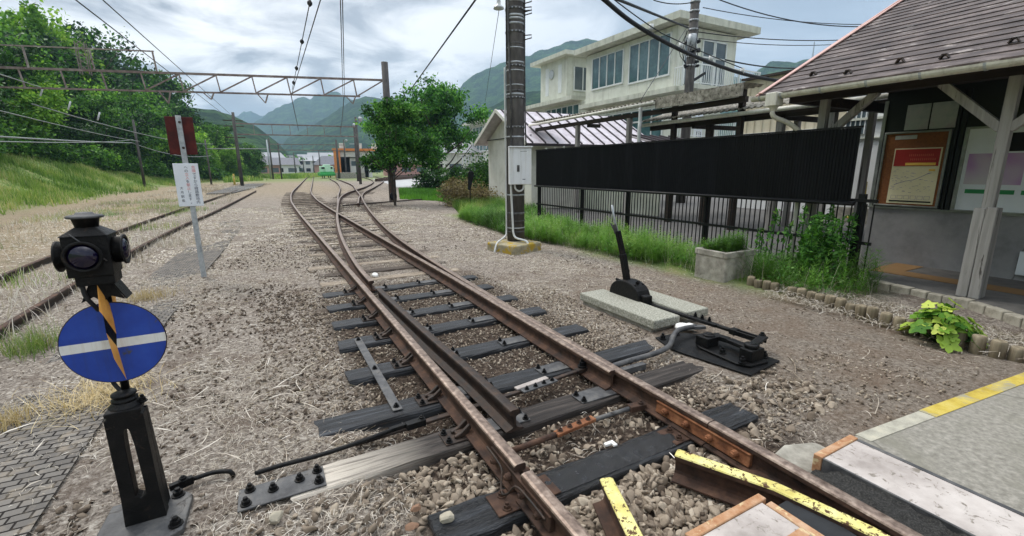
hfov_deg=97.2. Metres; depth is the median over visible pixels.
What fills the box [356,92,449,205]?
broadleaf tree
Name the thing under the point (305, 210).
wooden sleeper
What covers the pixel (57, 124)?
overhead wire
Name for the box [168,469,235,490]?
crank link
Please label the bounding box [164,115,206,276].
warning sign
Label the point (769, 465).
steel rail
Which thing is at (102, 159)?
shrub
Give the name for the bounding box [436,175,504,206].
shrub
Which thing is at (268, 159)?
line pole
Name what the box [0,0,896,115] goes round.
sky
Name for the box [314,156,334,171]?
house
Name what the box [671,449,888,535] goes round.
steel rail
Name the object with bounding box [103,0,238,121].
overhead wire
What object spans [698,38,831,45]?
overhead wire
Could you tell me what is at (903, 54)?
station building
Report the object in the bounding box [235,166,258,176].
shrub
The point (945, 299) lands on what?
kerb stone
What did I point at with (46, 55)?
broadleaf tree
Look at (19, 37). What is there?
broadleaf tree
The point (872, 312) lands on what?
edging log
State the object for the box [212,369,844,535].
ballast stones
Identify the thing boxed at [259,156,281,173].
house
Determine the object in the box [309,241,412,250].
wooden sleeper
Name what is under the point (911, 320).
edging log
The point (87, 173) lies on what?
bank grass
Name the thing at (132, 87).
broadleaf tree
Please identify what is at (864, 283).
kerb stone
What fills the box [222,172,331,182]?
weeds
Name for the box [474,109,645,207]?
white shed
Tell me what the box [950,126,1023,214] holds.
notice board
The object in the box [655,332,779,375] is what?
crank unit
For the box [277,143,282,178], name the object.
line pole
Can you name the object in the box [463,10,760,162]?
school building
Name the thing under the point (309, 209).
wooden sleeper
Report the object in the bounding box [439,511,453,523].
ballast rock
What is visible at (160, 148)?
broadleaf tree
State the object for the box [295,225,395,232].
wooden sleeper
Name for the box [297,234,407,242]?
wooden sleeper
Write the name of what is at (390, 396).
steel strap
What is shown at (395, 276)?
wooden sleeper
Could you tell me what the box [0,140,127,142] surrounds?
overhead wire
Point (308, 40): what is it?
overhead wire
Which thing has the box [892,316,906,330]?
edging log
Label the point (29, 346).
grass tuft
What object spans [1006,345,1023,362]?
edging log
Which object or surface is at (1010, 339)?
straw litter
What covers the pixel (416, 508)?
ballast rock
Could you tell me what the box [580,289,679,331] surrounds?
concrete slab
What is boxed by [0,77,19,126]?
broadleaf tree
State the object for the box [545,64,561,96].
slit window
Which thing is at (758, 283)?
edging log
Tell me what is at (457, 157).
house
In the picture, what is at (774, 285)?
edging log
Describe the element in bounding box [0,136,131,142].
cable
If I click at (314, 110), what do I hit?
hill
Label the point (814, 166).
screen fence
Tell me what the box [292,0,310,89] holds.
overhead wire
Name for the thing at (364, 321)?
wooden sleeper
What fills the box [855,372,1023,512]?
platform slab
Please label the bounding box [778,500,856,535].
rubber strip
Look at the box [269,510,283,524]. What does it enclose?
ballast rock
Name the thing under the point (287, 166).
house
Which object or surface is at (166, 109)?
broadleaf tree
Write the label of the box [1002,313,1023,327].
kerb stone
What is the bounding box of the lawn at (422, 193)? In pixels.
[398,186,451,201]
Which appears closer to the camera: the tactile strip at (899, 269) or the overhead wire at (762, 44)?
the tactile strip at (899, 269)
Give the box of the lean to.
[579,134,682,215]
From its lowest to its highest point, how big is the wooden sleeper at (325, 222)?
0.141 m
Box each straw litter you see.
[0,202,499,272]
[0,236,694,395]
[2,278,983,535]
[759,281,1023,359]
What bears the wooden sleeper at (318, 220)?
on the ground at (96, 477)
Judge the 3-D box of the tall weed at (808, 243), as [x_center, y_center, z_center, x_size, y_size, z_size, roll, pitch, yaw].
[3.926,-0.322,6.030,1.242,1.080,0.893,6,14,26]
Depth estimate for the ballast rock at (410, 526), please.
1.98 m
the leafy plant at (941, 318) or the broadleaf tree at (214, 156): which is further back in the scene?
the broadleaf tree at (214, 156)
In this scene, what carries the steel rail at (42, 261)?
on the ground at (96, 477)
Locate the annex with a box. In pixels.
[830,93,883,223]
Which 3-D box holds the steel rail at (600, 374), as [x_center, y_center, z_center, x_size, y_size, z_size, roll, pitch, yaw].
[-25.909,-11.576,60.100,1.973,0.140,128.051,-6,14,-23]
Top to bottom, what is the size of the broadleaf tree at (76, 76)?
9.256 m
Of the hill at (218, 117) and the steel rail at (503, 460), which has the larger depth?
the hill at (218, 117)
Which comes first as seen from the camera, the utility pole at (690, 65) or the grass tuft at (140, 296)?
the grass tuft at (140, 296)
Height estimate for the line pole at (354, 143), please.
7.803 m
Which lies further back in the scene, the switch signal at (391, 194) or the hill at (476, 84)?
the hill at (476, 84)
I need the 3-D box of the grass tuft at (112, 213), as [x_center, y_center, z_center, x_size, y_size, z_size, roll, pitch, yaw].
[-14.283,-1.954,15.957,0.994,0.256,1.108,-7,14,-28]
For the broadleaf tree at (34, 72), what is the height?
9.046 m
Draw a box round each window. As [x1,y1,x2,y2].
[288,168,296,171]
[472,126,487,151]
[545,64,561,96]
[546,103,579,113]
[573,66,585,91]
[591,48,624,90]
[605,108,662,135]
[628,31,671,84]
[681,36,727,85]
[847,112,867,133]
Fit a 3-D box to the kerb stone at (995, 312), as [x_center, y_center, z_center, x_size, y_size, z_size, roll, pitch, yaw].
[4.986,0.525,4.633,0.110,0.218,0.193,2,13,5]
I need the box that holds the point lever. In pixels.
[610,205,651,303]
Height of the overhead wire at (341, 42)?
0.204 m
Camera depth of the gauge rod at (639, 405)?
2.71 m
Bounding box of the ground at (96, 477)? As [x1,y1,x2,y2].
[0,155,1023,535]
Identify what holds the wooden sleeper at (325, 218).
on the ground at (96, 477)
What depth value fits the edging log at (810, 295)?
5.18 m
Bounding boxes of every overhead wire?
[0,74,38,86]
[0,110,135,140]
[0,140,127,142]
[32,104,198,143]
[75,0,239,126]
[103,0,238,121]
[291,0,320,94]
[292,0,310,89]
[340,0,342,88]
[342,0,344,94]
[408,0,475,92]
[485,11,498,100]
[640,26,687,100]
[653,0,692,3]
[698,32,837,40]
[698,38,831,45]
[703,7,860,24]
[720,0,857,26]
[725,59,795,68]
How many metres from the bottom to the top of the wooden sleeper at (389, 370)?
0.216 m
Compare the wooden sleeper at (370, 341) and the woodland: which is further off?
the woodland
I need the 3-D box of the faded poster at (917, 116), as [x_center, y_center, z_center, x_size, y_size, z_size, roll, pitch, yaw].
[5.855,-2.178,6.510,0.012,0.350,0.270,-7,14,-28]
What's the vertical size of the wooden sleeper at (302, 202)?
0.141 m
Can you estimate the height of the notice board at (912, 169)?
1.090 m
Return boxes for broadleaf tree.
[0,0,108,88]
[0,11,62,78]
[0,20,83,130]
[0,33,58,99]
[0,36,54,81]
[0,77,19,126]
[0,88,29,132]
[2,25,86,83]
[2,73,82,157]
[3,57,78,137]
[4,34,71,95]
[18,19,142,91]
[43,56,111,133]
[50,121,111,151]
[62,44,114,93]
[62,71,84,86]
[64,20,168,99]
[64,77,116,109]
[64,103,163,156]
[64,114,156,156]
[65,92,132,157]
[80,76,117,96]
[90,47,125,94]
[92,72,174,132]
[92,84,181,165]
[124,65,199,121]
[139,78,184,103]
[141,124,169,160]
[151,101,176,118]
[155,100,176,132]
[157,141,215,169]
[165,100,204,132]
[170,101,192,116]
[194,124,230,159]
[195,117,225,140]
[195,126,215,169]
[198,143,224,167]
[202,123,234,147]
[217,144,247,173]
[239,142,267,173]
[353,71,492,173]
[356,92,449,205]
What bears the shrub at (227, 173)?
on the ground at (96, 477)
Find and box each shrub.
[0,119,29,152]
[0,120,18,154]
[7,122,55,156]
[9,141,22,153]
[31,140,83,162]
[38,132,77,159]
[70,140,124,169]
[94,145,115,162]
[109,149,154,174]
[111,165,125,171]
[142,156,172,177]
[164,167,173,178]
[198,164,225,179]
[216,168,232,177]
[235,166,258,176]
[410,163,466,189]
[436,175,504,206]
[437,175,460,192]
[454,149,488,190]
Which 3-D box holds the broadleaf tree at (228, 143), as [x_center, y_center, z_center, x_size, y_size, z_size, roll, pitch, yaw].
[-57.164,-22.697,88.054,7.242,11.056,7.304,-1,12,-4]
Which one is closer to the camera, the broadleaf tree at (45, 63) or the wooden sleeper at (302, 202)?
the wooden sleeper at (302, 202)
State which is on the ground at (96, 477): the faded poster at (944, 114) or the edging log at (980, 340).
the edging log at (980, 340)
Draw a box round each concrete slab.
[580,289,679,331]
[648,289,707,322]
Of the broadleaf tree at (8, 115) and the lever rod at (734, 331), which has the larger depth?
the broadleaf tree at (8, 115)
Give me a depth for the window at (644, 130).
34.36 m
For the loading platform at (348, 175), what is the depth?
81.29 m
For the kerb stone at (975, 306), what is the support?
on the ground at (96, 477)
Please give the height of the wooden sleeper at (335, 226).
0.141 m
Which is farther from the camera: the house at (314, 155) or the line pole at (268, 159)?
the house at (314, 155)
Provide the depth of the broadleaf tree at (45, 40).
53.75 m
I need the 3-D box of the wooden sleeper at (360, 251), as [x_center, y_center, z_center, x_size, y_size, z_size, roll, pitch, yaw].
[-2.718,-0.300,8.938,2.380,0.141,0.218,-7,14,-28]
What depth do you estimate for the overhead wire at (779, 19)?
18.46 m
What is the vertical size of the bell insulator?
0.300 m
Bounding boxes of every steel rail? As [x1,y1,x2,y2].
[0,190,236,282]
[0,191,255,337]
[290,178,554,531]
[310,178,614,390]
[329,179,340,207]
[335,177,375,290]
[336,179,360,206]
[361,176,752,467]
[376,288,523,433]
[516,470,590,535]
[593,477,642,535]
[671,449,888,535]
[703,421,922,535]
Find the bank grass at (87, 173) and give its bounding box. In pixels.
[0,149,220,214]
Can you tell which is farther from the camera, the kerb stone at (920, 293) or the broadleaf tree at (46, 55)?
the broadleaf tree at (46, 55)
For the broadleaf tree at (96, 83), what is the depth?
59.51 m
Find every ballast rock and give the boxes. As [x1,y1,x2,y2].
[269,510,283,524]
[405,522,418,530]
[410,503,420,511]
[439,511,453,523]
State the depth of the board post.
6.17 m
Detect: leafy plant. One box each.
[794,272,844,294]
[899,298,988,352]
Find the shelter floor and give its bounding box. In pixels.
[776,252,1023,314]
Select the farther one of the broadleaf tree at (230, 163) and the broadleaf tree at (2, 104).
the broadleaf tree at (230, 163)
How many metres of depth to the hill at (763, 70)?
700.95 m
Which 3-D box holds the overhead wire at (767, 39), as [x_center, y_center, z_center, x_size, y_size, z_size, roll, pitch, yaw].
[15.015,-10.532,20.524,16.048,1.077,0.678,-5,13,-21]
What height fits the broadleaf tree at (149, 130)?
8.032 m
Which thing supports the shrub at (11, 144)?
on the ground at (96, 477)
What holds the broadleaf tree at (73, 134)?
on the ground at (96, 477)
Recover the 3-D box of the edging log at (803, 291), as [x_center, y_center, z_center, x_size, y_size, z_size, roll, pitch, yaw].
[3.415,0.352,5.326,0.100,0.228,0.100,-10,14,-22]
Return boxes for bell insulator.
[493,0,503,10]
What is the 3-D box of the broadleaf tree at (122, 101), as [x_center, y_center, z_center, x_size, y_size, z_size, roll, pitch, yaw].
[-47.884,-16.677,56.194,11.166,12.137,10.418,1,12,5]
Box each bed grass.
[441,193,525,213]
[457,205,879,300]
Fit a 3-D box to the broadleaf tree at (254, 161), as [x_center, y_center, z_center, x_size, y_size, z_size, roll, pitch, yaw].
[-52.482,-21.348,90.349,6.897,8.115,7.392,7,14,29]
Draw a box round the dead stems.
[457,204,872,296]
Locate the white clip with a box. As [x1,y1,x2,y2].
[604,440,616,446]
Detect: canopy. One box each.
[528,82,763,229]
[641,93,887,233]
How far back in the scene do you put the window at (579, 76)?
42.11 m
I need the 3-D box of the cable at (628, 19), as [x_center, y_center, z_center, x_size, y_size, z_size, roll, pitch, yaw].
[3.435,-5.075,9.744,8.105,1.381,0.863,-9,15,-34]
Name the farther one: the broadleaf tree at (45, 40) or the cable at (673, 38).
the broadleaf tree at (45, 40)
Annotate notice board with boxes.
[873,129,952,208]
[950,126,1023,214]
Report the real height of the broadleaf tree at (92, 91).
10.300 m
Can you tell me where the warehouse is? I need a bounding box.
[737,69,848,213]
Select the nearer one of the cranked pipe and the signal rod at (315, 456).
the signal rod at (315, 456)
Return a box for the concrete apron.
[775,443,824,472]
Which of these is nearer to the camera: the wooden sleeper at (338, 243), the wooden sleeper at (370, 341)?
the wooden sleeper at (370, 341)
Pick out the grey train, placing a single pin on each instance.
(352, 164)
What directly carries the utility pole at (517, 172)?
on the ground at (96, 477)
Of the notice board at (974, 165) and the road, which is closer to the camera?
the notice board at (974, 165)
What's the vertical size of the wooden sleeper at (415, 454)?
0.216 m
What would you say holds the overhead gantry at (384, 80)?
on the ground at (96, 477)
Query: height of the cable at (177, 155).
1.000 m
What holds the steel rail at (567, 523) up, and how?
on the wooden sleeper at (496, 513)
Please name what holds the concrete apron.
on the ground at (96, 477)
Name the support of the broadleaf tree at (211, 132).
on the ground at (96, 477)
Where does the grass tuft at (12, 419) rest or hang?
on the path
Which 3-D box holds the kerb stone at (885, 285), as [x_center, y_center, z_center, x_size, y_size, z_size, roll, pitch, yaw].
[4.706,0.280,5.735,0.110,0.218,0.236,-5,13,-13]
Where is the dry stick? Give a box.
[802,394,836,401]
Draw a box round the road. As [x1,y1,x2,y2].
[374,178,420,187]
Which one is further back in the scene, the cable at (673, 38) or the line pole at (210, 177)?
the line pole at (210, 177)
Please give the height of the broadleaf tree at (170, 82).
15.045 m
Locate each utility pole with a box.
[487,0,540,255]
[676,0,705,202]
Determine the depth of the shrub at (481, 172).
25.89 m
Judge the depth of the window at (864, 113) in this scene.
11.84 m
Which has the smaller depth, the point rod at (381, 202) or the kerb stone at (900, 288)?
the kerb stone at (900, 288)
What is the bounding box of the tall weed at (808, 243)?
[754,205,858,285]
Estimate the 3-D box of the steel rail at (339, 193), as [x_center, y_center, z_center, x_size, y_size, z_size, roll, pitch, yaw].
[-18.158,-8.569,46.224,0.787,0.140,60.408,-5,13,-21]
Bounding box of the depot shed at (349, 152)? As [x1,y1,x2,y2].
[332,143,376,176]
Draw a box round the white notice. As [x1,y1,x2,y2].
[1015,251,1023,275]
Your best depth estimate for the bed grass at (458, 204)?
17.43 m
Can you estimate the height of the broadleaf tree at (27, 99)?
7.204 m
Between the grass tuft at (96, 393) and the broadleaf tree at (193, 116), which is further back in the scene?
the broadleaf tree at (193, 116)
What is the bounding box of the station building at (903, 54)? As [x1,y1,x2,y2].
[750,0,1023,298]
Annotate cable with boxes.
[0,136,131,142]
[133,143,210,156]
[601,0,778,81]
[614,0,742,68]
[616,0,688,28]
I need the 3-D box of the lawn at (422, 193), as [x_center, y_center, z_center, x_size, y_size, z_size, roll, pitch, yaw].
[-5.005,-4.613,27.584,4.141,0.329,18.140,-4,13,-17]
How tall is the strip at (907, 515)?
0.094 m
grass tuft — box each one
[0,315,60,362]
[0,395,49,431]
[1,361,192,434]
[94,209,124,215]
[118,285,184,303]
[132,231,219,250]
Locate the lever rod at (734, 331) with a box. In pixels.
[648,303,766,343]
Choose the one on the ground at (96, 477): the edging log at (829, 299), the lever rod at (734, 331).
the edging log at (829, 299)
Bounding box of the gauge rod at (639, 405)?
[511,400,646,452]
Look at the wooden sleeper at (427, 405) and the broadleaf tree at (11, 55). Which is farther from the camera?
the broadleaf tree at (11, 55)
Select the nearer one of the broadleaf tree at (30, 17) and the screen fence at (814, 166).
the screen fence at (814, 166)
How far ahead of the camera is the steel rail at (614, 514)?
1.95 m
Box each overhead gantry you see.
[0,44,396,199]
[231,112,362,185]
[268,138,347,178]
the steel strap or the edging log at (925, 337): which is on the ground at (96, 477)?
the edging log at (925, 337)
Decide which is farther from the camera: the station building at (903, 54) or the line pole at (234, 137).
the line pole at (234, 137)
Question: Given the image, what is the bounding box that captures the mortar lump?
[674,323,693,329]
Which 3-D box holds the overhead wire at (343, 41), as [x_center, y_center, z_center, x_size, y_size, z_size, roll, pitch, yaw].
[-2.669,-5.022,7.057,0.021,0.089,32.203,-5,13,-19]
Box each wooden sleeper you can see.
[237,361,710,512]
[281,201,325,203]
[281,203,326,204]
[282,200,320,201]
[282,207,335,210]
[282,209,335,211]
[283,210,335,212]
[285,211,341,214]
[286,218,359,222]
[289,213,380,218]
[290,220,364,224]
[291,223,394,229]
[293,215,376,220]
[293,221,384,227]
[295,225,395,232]
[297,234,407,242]
[299,228,399,235]
[299,232,382,239]
[300,239,389,246]
[308,255,438,270]
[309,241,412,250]
[309,246,419,256]
[311,249,429,262]
[314,331,697,436]
[319,261,445,277]
[320,268,458,286]
[322,275,477,298]
[326,284,493,312]
[331,294,517,330]
[337,306,546,353]
[344,324,588,386]
[427,403,758,535]
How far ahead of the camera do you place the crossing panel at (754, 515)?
1.81 m
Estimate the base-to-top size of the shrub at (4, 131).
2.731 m
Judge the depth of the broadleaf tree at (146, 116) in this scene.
50.79 m
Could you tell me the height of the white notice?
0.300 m
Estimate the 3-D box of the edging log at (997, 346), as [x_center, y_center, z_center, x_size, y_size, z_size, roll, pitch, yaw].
[3.982,0.703,3.702,0.100,0.228,0.100,-8,15,-38]
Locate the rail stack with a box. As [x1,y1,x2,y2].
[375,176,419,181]
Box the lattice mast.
[73,39,92,75]
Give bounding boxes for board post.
[940,88,973,209]
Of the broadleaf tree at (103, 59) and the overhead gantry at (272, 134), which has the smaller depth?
the overhead gantry at (272, 134)
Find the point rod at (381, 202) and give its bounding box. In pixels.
[342,199,424,205]
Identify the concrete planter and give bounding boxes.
[694,247,755,282]
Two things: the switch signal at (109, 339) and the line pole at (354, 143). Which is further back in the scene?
the line pole at (354, 143)
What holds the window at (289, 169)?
in the house at (287, 166)
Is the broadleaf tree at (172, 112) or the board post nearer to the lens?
the board post
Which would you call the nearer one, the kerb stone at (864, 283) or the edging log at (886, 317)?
the edging log at (886, 317)
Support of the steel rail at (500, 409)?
on the wooden sleeper at (415, 454)
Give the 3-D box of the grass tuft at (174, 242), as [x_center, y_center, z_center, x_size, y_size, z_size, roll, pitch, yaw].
[-7.200,-0.584,9.607,1.557,0.238,1.868,-4,13,-14]
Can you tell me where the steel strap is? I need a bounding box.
[354,337,402,411]
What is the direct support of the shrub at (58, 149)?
on the ground at (96, 477)
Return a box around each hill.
[191,108,289,155]
[235,111,264,122]
[254,92,351,145]
[281,96,427,155]
[448,38,743,133]
[465,91,540,141]
[718,59,808,135]
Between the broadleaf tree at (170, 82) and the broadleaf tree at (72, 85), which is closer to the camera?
the broadleaf tree at (72, 85)
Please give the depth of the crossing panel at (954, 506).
2.00 m
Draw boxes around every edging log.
[746,276,755,285]
[754,279,762,287]
[762,280,771,290]
[770,282,779,291]
[787,286,796,296]
[796,288,806,299]
[806,291,816,301]
[814,293,824,305]
[824,294,835,307]
[833,297,846,311]
[844,303,855,315]
[855,304,866,319]
[865,306,878,323]
[878,311,892,327]
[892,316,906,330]
[905,318,918,334]
[920,325,932,340]
[958,331,967,349]
[968,334,987,354]
[988,339,1008,359]
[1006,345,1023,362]
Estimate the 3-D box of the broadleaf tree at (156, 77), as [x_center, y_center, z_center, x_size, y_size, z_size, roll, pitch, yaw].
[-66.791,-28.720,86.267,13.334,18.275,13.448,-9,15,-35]
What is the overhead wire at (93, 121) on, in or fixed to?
attached to the overhead gantry at (384, 80)
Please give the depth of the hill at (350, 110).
683.32 m
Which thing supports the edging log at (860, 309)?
on the ground at (96, 477)
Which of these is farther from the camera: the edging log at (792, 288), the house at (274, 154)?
the house at (274, 154)
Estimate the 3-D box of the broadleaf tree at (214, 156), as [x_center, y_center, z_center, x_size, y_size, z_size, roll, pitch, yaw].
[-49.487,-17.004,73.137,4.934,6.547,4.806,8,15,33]
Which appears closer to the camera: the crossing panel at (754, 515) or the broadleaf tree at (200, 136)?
the crossing panel at (754, 515)
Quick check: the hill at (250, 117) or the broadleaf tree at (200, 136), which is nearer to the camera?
the broadleaf tree at (200, 136)
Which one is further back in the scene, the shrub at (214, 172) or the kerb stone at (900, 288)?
the shrub at (214, 172)
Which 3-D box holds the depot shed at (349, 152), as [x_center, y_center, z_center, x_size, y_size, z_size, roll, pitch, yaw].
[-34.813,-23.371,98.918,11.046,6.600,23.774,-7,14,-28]
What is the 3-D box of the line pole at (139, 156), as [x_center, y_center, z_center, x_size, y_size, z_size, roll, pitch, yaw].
[-32.540,-9.782,39.384,0.230,6.077,0.230,-7,14,-28]
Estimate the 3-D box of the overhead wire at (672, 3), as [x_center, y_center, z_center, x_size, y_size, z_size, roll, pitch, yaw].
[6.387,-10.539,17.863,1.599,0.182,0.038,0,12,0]
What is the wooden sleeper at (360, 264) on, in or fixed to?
on the ground at (96, 477)
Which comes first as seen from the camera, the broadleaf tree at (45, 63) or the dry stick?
the dry stick
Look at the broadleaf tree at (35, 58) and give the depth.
38.93 m
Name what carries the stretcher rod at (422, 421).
attached to the steel rail at (600, 374)
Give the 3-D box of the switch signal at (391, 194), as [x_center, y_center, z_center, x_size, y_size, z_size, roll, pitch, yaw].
[-5.849,-3.801,22.059,0.360,1.100,0.220,-7,14,-28]
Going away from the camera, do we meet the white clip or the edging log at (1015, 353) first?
the white clip
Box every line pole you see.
[132,119,145,185]
[204,140,211,184]
[223,120,244,184]
[266,140,271,178]
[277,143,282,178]
[335,140,340,178]
[349,123,358,180]
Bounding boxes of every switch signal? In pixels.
[51,212,193,535]
[389,182,396,200]
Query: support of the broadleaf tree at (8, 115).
on the ground at (96, 477)
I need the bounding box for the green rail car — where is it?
[318,165,335,177]
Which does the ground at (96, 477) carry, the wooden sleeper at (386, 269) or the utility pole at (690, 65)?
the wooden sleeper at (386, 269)
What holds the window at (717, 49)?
in the school building at (620, 69)
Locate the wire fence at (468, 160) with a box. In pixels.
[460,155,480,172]
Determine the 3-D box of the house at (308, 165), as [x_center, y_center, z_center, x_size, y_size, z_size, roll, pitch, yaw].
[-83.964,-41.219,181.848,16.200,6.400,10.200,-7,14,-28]
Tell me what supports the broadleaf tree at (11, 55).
on the ground at (96, 477)
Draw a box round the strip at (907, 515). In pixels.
[811,469,967,535]
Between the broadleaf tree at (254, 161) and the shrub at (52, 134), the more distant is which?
the broadleaf tree at (254, 161)
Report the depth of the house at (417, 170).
112.25 m
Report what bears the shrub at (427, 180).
on the ground at (96, 477)
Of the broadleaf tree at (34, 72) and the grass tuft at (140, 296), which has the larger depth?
the broadleaf tree at (34, 72)
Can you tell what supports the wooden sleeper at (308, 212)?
on the ground at (96, 477)
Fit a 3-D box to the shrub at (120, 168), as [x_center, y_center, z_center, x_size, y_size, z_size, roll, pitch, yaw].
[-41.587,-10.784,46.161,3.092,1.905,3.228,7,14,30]
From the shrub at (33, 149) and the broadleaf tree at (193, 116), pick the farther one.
the broadleaf tree at (193, 116)
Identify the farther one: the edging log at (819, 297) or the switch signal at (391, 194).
the switch signal at (391, 194)
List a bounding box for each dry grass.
[0,183,270,347]
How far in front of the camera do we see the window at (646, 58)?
32.71 m
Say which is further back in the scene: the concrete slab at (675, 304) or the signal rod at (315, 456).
the concrete slab at (675, 304)
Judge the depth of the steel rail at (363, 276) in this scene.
7.90 m
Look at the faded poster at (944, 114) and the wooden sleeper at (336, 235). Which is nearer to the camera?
the faded poster at (944, 114)
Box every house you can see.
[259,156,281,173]
[262,152,285,157]
[273,158,300,173]
[298,158,318,172]
[307,153,333,157]
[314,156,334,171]
[383,158,424,175]
[428,142,482,179]
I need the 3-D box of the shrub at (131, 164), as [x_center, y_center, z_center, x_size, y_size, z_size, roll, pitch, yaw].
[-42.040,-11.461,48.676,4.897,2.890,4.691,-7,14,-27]
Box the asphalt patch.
[207,183,264,193]
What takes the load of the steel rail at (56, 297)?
on the ground at (96, 477)
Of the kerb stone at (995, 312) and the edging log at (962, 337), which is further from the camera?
the kerb stone at (995, 312)
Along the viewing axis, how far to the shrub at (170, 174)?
57.03 m
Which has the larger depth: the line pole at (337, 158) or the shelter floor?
the line pole at (337, 158)
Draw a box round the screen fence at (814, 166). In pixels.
[534,125,878,282]
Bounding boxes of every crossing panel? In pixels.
[685,493,823,535]
[811,435,1023,535]
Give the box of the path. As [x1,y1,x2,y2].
[0,220,248,535]
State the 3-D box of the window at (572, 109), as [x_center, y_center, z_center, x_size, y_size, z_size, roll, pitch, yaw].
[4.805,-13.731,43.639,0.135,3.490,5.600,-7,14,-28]
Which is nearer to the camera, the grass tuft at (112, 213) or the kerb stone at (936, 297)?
the kerb stone at (936, 297)
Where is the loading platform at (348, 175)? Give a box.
[336,172,365,178]
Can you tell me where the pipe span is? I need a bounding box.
[207,148,266,148]
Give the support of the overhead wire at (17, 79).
attached to the overhead gantry at (384, 80)
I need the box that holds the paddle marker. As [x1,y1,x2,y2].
[468,171,473,201]
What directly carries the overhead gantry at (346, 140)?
on the ground at (96, 477)
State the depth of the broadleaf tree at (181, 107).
79.50 m
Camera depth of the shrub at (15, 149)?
29.54 m
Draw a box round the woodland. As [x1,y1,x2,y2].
[284,154,382,172]
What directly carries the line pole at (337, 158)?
on the ground at (96, 477)
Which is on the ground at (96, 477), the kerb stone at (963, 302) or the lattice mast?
the kerb stone at (963, 302)
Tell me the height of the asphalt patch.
0.050 m
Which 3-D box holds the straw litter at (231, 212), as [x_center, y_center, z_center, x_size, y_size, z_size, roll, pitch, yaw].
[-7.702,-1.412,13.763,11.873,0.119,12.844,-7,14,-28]
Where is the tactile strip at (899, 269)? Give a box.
[869,263,1023,295]
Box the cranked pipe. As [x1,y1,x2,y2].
[612,324,705,373]
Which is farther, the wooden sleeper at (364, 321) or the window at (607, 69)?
the window at (607, 69)
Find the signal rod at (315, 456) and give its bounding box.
[254,428,393,475]
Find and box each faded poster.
[904,103,931,129]
[929,101,959,128]
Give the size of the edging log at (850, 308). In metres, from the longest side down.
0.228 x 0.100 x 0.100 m
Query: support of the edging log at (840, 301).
on the ground at (96, 477)
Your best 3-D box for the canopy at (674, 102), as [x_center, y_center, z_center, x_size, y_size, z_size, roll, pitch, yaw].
[3.163,-3.176,14.165,0.892,3.557,9.000,-7,14,-28]
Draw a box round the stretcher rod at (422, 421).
[356,358,587,446]
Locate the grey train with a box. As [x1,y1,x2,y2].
[348,158,364,172]
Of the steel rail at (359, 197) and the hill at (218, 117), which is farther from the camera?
the hill at (218, 117)
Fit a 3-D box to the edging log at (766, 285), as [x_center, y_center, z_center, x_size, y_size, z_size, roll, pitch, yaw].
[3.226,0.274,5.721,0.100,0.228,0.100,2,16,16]
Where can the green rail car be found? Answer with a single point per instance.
(326, 170)
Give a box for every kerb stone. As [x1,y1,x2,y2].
[854,276,874,286]
[870,280,894,291]
[890,284,914,294]
[910,289,930,298]
[927,292,944,302]
[942,295,957,304]
[955,297,975,308]
[967,301,994,313]
[984,306,1013,319]
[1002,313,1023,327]
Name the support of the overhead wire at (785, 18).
attached to the utility pole at (690, 65)
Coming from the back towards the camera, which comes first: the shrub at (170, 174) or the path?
the shrub at (170, 174)

